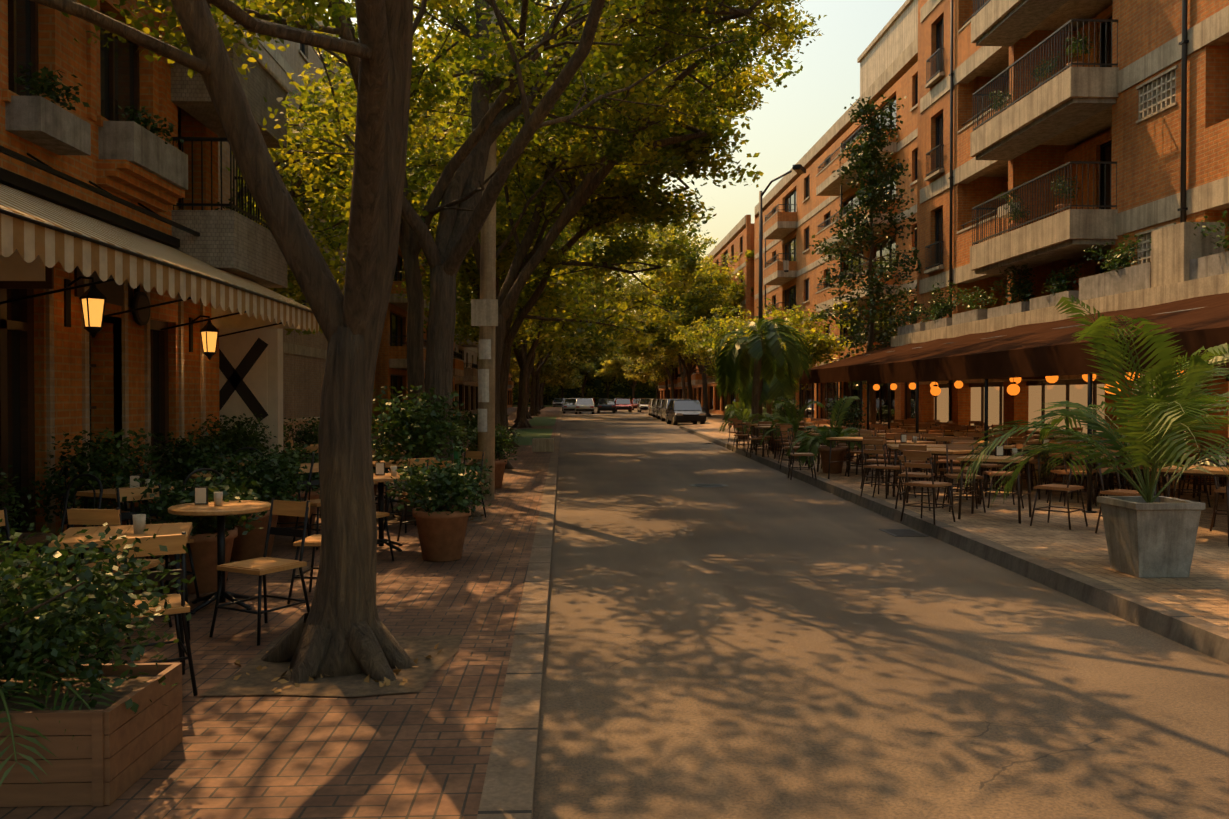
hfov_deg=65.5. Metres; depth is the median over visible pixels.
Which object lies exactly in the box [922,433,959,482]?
chair
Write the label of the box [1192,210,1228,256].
plant leaves
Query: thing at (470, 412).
lawn shrub
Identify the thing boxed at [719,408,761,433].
potted palm
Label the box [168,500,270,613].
table
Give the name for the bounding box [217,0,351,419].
tan building
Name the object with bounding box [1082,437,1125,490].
chair
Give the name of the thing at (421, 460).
chair
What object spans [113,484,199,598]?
chair
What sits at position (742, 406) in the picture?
potted shrub
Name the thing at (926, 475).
chair
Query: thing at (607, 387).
tree
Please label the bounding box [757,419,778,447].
chair
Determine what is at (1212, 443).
chair
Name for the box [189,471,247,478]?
table
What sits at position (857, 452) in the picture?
chair
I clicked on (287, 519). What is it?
pot
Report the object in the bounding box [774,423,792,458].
chair
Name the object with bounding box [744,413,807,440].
potted palm
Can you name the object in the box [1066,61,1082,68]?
balcony pot
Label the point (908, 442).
table
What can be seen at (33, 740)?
fern planter
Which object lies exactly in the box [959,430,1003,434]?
table
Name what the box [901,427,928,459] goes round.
chair
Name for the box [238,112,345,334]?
garden tree
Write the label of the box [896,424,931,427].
table
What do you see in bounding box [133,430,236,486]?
potted shrub
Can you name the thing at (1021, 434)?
chair
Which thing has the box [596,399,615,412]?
dark car
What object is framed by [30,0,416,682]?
tree
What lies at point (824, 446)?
chair
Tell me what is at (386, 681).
fallen leaves
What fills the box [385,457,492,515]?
potted shrub
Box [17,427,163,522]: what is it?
potted shrub
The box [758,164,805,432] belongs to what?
street light
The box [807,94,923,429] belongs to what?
tree
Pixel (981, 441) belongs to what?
table
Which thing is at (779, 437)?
chair
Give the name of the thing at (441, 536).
pot
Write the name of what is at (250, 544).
pot
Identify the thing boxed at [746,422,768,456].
chair
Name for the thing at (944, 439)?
chair
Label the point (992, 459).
table
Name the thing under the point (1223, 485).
chair
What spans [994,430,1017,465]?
chair
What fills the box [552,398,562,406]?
end car
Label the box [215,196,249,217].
balcony plant leaves
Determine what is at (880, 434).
table
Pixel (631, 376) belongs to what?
tree
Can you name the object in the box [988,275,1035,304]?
plant leaves
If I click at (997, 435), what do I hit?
chair
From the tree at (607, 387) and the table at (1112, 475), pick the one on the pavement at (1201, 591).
the table at (1112, 475)
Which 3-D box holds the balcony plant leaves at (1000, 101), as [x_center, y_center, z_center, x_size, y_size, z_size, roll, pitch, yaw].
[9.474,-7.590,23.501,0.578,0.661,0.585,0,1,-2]
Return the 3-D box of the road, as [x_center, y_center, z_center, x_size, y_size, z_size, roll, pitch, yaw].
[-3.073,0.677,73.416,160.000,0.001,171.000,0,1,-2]
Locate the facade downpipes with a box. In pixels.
[764,0,1188,478]
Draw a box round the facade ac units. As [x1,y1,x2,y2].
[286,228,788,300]
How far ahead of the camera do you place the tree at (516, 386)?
169.12 m
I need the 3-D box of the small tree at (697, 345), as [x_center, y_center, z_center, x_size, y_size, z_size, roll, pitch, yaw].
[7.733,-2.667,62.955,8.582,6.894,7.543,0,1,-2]
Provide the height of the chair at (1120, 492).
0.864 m
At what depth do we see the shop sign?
7.69 m
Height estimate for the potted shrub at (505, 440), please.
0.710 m
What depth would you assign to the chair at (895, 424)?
23.62 m
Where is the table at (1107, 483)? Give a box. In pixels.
[1094,448,1160,502]
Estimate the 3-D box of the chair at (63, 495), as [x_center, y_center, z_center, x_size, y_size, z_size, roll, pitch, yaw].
[-4.670,0.960,8.618,0.507,0.972,0.459,0,1,4]
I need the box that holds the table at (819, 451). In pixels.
[804,430,847,465]
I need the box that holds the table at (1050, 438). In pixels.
[1023,435,1069,475]
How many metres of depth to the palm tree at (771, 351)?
29.23 m
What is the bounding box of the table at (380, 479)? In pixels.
[373,473,412,551]
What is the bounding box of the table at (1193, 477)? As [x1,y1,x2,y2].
[1178,447,1228,498]
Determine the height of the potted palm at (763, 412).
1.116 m
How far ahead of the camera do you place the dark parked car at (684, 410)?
55.71 m
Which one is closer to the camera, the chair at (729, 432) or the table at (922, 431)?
the table at (922, 431)
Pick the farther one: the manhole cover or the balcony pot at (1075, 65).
the balcony pot at (1075, 65)
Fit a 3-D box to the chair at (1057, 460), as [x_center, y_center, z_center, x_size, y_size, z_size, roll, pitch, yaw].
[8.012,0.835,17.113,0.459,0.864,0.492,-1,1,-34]
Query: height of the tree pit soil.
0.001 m
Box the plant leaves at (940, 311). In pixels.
[928,299,957,322]
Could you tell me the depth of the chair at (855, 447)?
19.75 m
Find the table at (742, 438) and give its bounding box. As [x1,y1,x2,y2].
[736,423,756,448]
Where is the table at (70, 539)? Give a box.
[48,522,191,665]
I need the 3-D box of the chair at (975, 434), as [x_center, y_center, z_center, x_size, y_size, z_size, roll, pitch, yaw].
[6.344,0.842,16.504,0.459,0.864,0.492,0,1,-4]
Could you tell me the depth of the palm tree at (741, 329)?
44.66 m
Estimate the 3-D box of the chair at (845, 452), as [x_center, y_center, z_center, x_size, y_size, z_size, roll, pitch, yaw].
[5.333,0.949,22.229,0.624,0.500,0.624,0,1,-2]
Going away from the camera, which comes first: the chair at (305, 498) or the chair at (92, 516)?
the chair at (92, 516)
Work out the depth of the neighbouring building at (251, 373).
13.79 m
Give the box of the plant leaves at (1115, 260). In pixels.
[1083,234,1150,271]
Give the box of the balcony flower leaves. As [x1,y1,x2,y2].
[995,191,1021,201]
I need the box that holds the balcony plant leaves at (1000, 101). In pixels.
[988,89,1012,113]
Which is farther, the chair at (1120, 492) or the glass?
the chair at (1120, 492)
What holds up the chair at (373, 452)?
on the pavement at (424, 752)
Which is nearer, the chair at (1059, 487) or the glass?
the glass
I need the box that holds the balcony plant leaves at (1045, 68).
[1031,51,1061,81]
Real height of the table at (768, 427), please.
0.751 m
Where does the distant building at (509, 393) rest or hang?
on the ground
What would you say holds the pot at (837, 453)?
on the pavement at (1201, 591)
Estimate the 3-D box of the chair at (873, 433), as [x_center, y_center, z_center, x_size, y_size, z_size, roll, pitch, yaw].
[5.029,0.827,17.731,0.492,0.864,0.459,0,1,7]
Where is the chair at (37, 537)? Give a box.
[0,533,55,594]
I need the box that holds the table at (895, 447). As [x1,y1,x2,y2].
[887,444,983,496]
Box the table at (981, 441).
[950,440,1011,488]
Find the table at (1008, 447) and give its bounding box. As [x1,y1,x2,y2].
[994,445,1064,498]
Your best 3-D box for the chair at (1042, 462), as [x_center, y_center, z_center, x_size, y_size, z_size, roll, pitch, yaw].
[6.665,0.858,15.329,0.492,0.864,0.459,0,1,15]
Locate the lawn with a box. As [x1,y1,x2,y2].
[509,417,556,444]
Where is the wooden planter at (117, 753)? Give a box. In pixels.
[0,663,182,806]
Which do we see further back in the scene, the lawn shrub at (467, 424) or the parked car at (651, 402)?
the parked car at (651, 402)
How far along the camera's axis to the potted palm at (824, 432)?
18.66 m
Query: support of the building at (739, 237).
on the ground
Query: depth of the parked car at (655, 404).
76.01 m
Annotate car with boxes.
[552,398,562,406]
[562,399,580,413]
[574,398,594,413]
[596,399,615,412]
[615,399,632,411]
[631,398,644,409]
[637,398,649,411]
[648,399,654,415]
[652,399,659,417]
[656,399,663,419]
[660,399,692,422]
[666,400,705,424]
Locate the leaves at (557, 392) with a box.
[512,378,656,403]
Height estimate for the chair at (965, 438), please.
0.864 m
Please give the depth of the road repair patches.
28.01 m
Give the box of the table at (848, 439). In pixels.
[826,436,881,478]
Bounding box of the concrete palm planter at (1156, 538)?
[1097,496,1204,577]
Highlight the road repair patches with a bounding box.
[583,436,716,460]
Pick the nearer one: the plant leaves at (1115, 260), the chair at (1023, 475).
the chair at (1023, 475)
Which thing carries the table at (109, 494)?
on the pavement at (424, 752)
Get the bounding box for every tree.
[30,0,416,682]
[61,0,800,520]
[218,13,471,307]
[230,0,826,468]
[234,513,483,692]
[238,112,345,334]
[261,0,644,511]
[290,0,803,446]
[322,43,744,433]
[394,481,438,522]
[428,196,676,427]
[428,224,628,421]
[477,316,600,413]
[509,301,625,415]
[509,314,612,380]
[511,239,629,418]
[511,347,562,409]
[512,374,518,405]
[518,354,575,408]
[529,361,595,388]
[541,354,596,407]
[555,341,613,397]
[579,216,753,416]
[580,359,615,397]
[586,348,652,397]
[600,244,728,399]
[608,313,674,398]
[621,310,658,398]
[626,272,697,398]
[635,316,681,398]
[638,379,655,388]
[670,316,753,419]
[703,305,764,376]
[708,300,857,406]
[712,318,812,444]
[719,298,810,403]
[722,327,780,394]
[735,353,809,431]
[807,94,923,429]
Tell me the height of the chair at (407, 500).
0.864 m
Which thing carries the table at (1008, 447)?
on the pavement at (1201, 591)
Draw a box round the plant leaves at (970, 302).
[955,286,997,309]
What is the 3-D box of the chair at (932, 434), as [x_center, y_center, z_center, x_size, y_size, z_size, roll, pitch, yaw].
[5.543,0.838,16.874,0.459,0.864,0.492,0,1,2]
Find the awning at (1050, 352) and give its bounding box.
[867,293,1228,512]
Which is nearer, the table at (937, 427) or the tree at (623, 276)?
the table at (937, 427)
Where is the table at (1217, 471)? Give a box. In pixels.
[1149,465,1228,546]
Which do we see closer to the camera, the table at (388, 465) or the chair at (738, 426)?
the table at (388, 465)
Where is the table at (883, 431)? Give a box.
[846,430,889,464]
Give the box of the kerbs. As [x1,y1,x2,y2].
[477,407,1228,818]
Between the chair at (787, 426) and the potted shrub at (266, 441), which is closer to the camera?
the potted shrub at (266, 441)
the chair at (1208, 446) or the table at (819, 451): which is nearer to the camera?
the chair at (1208, 446)
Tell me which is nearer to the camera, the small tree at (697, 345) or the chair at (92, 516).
the chair at (92, 516)
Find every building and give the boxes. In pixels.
[0,0,318,557]
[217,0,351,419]
[218,136,282,501]
[371,246,463,432]
[455,301,478,416]
[507,367,513,407]
[658,358,695,399]
[691,215,754,415]
[754,0,917,429]
[891,0,1228,481]
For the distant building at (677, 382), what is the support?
on the ground
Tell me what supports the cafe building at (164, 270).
on the ground
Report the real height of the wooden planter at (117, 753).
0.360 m
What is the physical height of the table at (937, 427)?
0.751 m
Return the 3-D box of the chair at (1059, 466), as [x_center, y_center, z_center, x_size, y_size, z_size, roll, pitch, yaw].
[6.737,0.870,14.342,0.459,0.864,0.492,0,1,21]
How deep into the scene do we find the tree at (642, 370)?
121.81 m
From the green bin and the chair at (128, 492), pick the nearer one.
the chair at (128, 492)
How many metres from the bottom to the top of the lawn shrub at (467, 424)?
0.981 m
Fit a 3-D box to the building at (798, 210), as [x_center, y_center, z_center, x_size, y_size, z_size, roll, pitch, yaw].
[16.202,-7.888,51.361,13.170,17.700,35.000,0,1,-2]
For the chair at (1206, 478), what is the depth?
14.95 m
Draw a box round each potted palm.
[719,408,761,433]
[725,401,740,412]
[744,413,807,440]
[745,407,780,420]
[760,401,829,456]
[786,396,870,467]
[956,295,1228,503]
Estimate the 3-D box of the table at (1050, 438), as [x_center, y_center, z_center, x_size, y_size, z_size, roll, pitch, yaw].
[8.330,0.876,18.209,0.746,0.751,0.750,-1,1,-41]
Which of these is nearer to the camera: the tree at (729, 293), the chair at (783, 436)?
the chair at (783, 436)
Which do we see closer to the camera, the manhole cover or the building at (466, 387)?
the manhole cover
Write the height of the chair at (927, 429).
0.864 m
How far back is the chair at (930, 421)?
26.35 m
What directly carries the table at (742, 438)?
on the pavement at (1201, 591)
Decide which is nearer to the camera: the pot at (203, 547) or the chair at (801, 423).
the pot at (203, 547)
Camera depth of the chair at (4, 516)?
5.98 m
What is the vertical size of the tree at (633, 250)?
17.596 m
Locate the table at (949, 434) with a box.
[940,432,989,466]
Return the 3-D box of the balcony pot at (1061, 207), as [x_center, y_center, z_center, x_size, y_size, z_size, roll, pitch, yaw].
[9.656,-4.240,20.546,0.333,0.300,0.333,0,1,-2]
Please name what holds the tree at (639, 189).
on the ground
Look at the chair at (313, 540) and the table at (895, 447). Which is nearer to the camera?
the chair at (313, 540)
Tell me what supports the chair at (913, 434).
on the pavement at (1201, 591)
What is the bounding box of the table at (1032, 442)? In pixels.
[1006,440,1100,486]
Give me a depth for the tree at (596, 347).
49.54 m
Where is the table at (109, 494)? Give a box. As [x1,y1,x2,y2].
[76,485,190,585]
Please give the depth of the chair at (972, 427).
21.18 m
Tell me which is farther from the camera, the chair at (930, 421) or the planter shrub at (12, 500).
the chair at (930, 421)
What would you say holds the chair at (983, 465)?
on the pavement at (1201, 591)
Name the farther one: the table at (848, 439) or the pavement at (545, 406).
the pavement at (545, 406)
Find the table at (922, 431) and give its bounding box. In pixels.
[897,430,957,452]
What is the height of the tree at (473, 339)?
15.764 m
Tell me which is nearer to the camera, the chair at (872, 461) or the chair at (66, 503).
the chair at (66, 503)
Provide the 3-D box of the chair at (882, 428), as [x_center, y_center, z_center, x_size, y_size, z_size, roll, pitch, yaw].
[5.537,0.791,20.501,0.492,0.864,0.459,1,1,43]
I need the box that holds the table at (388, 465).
[373,459,413,526]
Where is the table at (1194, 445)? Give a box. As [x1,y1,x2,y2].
[1105,443,1205,491]
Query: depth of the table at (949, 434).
19.54 m
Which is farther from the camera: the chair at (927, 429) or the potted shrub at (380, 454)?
the chair at (927, 429)
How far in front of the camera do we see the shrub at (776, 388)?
35.69 m
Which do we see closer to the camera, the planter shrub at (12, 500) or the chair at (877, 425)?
the planter shrub at (12, 500)
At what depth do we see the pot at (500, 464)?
16.26 m
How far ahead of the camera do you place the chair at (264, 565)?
6.35 m
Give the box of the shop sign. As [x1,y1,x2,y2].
[0,250,53,288]
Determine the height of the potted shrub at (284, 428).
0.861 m
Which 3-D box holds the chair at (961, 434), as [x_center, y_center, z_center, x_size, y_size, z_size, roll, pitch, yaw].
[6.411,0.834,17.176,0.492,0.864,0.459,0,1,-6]
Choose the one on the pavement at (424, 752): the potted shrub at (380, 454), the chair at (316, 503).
the chair at (316, 503)
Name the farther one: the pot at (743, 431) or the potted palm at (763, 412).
the potted palm at (763, 412)
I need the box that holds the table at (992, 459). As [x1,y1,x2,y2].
[956,455,1033,523]
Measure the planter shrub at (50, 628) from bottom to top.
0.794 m
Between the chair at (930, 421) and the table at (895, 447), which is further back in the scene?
the chair at (930, 421)
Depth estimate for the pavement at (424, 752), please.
4.77 m
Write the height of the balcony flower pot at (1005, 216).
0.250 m
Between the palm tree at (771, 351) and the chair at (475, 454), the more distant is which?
the palm tree at (771, 351)
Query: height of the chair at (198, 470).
0.972 m
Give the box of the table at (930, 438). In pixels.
[880,436,953,478]
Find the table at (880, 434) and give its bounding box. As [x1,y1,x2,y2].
[869,433,920,470]
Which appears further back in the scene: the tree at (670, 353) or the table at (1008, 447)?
the tree at (670, 353)
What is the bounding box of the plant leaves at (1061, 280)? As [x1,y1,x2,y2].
[1042,262,1086,295]
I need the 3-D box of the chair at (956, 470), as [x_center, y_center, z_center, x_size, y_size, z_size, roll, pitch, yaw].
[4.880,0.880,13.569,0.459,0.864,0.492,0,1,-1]
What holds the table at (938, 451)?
on the pavement at (1201, 591)
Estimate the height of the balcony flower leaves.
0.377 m
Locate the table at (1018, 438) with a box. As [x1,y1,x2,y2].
[979,436,1033,475]
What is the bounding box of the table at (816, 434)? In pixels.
[808,433,879,471]
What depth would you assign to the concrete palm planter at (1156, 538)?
7.86 m
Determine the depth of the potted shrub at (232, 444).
12.37 m
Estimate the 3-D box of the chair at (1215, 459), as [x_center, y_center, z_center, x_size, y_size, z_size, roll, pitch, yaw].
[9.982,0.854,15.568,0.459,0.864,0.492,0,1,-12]
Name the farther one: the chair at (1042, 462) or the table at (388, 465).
the chair at (1042, 462)
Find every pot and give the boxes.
[65,511,129,564]
[169,525,237,593]
[227,510,277,560]
[276,488,319,530]
[412,505,470,561]
[474,459,506,488]
[737,425,750,438]
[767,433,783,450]
[784,437,802,458]
[818,447,845,472]
[998,202,1019,217]
[1009,223,1021,230]
[1055,204,1071,213]
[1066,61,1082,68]
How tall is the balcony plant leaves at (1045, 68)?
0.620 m
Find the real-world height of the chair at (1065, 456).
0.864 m
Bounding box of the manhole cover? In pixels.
[689,484,727,486]
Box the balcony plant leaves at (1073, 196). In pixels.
[1050,174,1079,203]
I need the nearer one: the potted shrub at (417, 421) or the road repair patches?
the potted shrub at (417, 421)
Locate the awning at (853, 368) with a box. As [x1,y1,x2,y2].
[799,328,1007,455]
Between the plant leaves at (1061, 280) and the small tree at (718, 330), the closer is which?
the plant leaves at (1061, 280)
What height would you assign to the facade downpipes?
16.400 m
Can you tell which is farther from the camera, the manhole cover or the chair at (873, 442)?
the manhole cover
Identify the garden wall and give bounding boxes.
[283,417,319,447]
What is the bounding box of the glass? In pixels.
[133,514,145,533]
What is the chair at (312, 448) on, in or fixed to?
on the pavement at (424, 752)
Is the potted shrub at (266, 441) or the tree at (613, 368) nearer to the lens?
the potted shrub at (266, 441)
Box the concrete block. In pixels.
[532,438,553,451]
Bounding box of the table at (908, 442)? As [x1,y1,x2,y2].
[875,440,935,487]
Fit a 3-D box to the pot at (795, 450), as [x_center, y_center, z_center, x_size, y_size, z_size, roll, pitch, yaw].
[4.391,0.936,23.190,0.541,0.500,0.541,0,1,-2]
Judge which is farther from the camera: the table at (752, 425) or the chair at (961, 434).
the table at (752, 425)
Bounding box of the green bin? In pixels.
[453,446,461,477]
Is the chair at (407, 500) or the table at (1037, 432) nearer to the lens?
the chair at (407, 500)
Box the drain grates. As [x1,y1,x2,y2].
[702,443,927,536]
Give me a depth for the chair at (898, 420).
27.08 m
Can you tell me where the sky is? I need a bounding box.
[316,0,905,312]
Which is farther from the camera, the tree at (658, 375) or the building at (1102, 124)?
the tree at (658, 375)
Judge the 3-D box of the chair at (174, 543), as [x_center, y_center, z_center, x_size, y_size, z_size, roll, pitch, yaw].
[-2.486,1.060,5.048,0.459,0.864,0.492,0,1,-32]
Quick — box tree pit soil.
[200,510,489,696]
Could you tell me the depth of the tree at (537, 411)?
90.54 m
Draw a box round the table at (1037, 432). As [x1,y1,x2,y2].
[1016,430,1061,465]
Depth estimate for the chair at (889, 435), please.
16.66 m
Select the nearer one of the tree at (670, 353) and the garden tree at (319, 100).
the garden tree at (319, 100)
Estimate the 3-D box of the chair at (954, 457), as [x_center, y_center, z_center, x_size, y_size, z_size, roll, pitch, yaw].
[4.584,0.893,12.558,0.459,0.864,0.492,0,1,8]
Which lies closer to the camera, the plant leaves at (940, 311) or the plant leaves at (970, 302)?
the plant leaves at (970, 302)
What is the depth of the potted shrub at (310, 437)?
16.21 m
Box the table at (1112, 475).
[1047,444,1113,491]
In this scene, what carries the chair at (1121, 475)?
on the pavement at (1201, 591)
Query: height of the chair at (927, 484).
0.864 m
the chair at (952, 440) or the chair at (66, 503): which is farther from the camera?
the chair at (952, 440)
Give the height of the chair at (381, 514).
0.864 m
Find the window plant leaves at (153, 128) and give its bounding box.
[115,105,183,143]
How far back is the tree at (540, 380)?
112.15 m
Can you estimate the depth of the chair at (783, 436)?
19.65 m
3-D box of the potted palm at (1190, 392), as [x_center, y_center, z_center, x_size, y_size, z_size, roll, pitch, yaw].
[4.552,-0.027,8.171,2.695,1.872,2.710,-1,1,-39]
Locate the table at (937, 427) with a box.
[899,426,942,429]
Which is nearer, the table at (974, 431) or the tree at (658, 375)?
the table at (974, 431)
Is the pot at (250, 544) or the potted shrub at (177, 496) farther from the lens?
the pot at (250, 544)
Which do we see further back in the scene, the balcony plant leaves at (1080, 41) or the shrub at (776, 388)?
the shrub at (776, 388)
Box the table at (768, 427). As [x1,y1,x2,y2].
[755,426,811,456]
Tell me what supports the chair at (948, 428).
on the pavement at (1201, 591)
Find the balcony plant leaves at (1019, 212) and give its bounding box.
[1004,197,1033,222]
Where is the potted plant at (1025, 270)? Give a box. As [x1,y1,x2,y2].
[999,264,1037,296]
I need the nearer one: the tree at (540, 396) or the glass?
the glass
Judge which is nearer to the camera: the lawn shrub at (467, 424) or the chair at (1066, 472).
the chair at (1066, 472)
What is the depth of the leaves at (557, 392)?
177.66 m
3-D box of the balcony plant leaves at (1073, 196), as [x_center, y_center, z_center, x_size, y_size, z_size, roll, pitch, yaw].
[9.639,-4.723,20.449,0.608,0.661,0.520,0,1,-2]
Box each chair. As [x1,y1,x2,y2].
[0,508,71,663]
[0,533,55,594]
[15,474,102,586]
[59,462,135,558]
[67,507,172,643]
[96,531,197,695]
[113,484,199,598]
[120,458,157,523]
[146,468,227,582]
[209,498,310,645]
[269,452,314,535]
[287,534,320,603]
[292,463,320,549]
[299,457,320,531]
[304,446,318,474]
[372,449,394,516]
[376,512,393,560]
[384,456,435,532]
[397,459,453,540]
[460,450,485,517]
[727,418,748,447]
[732,420,755,451]
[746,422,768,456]
[752,421,772,452]
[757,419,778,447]
[773,421,791,453]
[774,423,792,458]
[778,425,801,464]
[780,427,808,469]
[787,431,816,479]
[795,422,817,453]
[812,426,836,468]
[818,421,829,444]
[831,426,858,463]
[832,441,855,461]
[837,427,863,469]
[845,430,876,475]
[847,430,876,472]
[858,426,886,463]
[860,436,897,488]
[860,439,903,498]
[866,433,903,481]
[869,424,883,429]
[871,430,897,475]
[872,438,915,499]
[889,429,921,471]
[890,422,898,428]
[890,432,921,480]
[892,435,932,490]
[894,419,904,427]
[895,444,936,510]
[900,450,955,524]
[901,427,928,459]
[915,424,930,427]
[916,433,944,481]
[921,420,939,441]
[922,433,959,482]
[926,428,957,470]
[928,430,942,474]
[929,436,968,490]
[935,436,967,490]
[936,442,979,503]
[942,444,985,512]
[943,426,955,443]
[945,439,979,499]
[948,426,967,465]
[949,425,976,443]
[954,432,989,478]
[956,436,999,492]
[963,433,1000,483]
[964,438,1007,496]
[969,421,982,437]
[979,443,1024,507]
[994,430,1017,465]
[994,434,1033,486]
[1002,435,1036,490]
[1009,432,1046,481]
[1013,436,1048,490]
[1030,453,1087,529]
[1042,433,1080,479]
[1043,433,1080,481]
[1046,439,1080,497]
[1047,442,1096,505]
[1053,427,1082,464]
[1059,443,1105,503]
[1071,436,1111,487]
[1077,437,1119,492]
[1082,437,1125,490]
[1095,454,1140,532]
[1096,439,1133,495]
[1103,435,1142,488]
[1123,466,1157,492]
[1131,438,1166,494]
[1164,442,1211,506]
[1181,440,1227,497]
[1187,437,1228,491]
[1197,439,1228,498]
[1206,435,1228,481]
[1209,452,1226,530]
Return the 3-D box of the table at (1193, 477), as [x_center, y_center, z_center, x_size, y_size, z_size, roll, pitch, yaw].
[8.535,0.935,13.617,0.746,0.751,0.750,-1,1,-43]
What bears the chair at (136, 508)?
on the pavement at (424, 752)
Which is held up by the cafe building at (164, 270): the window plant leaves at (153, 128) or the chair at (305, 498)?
the window plant leaves at (153, 128)
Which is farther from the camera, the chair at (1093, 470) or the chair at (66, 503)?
the chair at (1093, 470)
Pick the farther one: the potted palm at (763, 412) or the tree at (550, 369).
the tree at (550, 369)
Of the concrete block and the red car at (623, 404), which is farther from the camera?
the red car at (623, 404)
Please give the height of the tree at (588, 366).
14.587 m
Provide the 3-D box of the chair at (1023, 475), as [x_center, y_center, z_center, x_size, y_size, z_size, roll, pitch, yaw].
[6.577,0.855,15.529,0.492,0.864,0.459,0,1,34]
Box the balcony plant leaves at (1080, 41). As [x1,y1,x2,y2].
[1064,32,1093,61]
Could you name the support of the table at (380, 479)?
on the pavement at (424, 752)
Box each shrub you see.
[0,465,43,539]
[0,518,194,722]
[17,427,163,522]
[122,471,269,536]
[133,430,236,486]
[179,450,310,515]
[192,413,276,467]
[219,420,271,456]
[247,443,319,493]
[283,418,298,456]
[288,416,319,454]
[371,385,467,472]
[372,440,392,472]
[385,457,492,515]
[453,414,477,441]
[453,421,467,445]
[460,421,519,461]
[462,411,477,431]
[725,404,737,418]
[737,399,749,412]
[773,396,806,419]
[825,394,866,429]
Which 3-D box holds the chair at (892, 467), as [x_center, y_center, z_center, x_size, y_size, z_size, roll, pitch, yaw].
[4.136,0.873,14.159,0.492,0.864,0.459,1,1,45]
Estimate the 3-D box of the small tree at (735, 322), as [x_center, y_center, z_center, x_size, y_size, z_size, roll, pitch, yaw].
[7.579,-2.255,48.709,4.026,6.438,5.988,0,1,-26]
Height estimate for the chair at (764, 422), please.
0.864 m
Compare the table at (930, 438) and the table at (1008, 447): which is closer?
the table at (1008, 447)
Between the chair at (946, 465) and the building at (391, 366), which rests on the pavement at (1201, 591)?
the chair at (946, 465)
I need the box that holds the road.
[532,407,1228,818]
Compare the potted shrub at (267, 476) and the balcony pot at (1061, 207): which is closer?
the potted shrub at (267, 476)
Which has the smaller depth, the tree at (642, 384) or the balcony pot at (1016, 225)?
the balcony pot at (1016, 225)
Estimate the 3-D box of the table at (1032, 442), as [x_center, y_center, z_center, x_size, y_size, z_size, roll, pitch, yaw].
[7.400,0.902,16.158,1.300,0.751,0.796,0,1,-5]
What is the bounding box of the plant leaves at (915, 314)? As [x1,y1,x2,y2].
[897,304,934,327]
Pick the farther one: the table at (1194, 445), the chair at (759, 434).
the chair at (759, 434)
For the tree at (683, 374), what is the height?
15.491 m
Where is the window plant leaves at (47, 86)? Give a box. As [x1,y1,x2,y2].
[8,63,89,110]
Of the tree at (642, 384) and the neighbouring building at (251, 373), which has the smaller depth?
the neighbouring building at (251, 373)
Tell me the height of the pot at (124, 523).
0.480 m
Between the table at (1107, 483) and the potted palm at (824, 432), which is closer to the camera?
the table at (1107, 483)
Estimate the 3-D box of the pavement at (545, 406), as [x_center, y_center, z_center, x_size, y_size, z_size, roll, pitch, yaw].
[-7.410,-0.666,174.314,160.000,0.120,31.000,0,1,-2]
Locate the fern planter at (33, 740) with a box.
[0,615,120,785]
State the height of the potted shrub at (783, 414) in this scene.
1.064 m
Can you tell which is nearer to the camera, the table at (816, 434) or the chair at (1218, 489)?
the chair at (1218, 489)
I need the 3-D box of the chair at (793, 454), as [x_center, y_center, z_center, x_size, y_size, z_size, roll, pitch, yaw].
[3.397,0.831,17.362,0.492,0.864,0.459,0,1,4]
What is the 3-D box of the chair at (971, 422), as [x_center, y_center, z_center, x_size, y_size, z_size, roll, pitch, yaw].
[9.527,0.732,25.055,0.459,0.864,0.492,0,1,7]
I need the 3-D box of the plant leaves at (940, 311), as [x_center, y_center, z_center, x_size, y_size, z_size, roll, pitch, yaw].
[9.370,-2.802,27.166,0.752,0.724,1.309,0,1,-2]
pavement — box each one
[0,407,560,818]
[512,405,596,406]
[683,413,1228,628]
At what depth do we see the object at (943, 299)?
27.10 m
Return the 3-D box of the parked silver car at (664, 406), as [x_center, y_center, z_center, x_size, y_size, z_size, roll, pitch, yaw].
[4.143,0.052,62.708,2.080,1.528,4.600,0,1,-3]
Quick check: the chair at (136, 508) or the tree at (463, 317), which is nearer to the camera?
the chair at (136, 508)
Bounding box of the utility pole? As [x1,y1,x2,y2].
[471,5,497,499]
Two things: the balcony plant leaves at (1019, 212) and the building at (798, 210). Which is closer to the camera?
the balcony plant leaves at (1019, 212)
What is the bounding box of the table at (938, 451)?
[906,448,981,503]
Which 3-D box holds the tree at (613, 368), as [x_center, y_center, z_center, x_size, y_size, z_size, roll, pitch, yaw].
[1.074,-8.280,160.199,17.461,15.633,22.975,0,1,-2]
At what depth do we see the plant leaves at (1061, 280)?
20.55 m
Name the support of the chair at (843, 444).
on the pavement at (1201, 591)
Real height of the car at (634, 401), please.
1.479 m
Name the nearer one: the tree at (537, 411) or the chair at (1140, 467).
the chair at (1140, 467)
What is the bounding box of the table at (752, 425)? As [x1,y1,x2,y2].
[750,424,786,451]

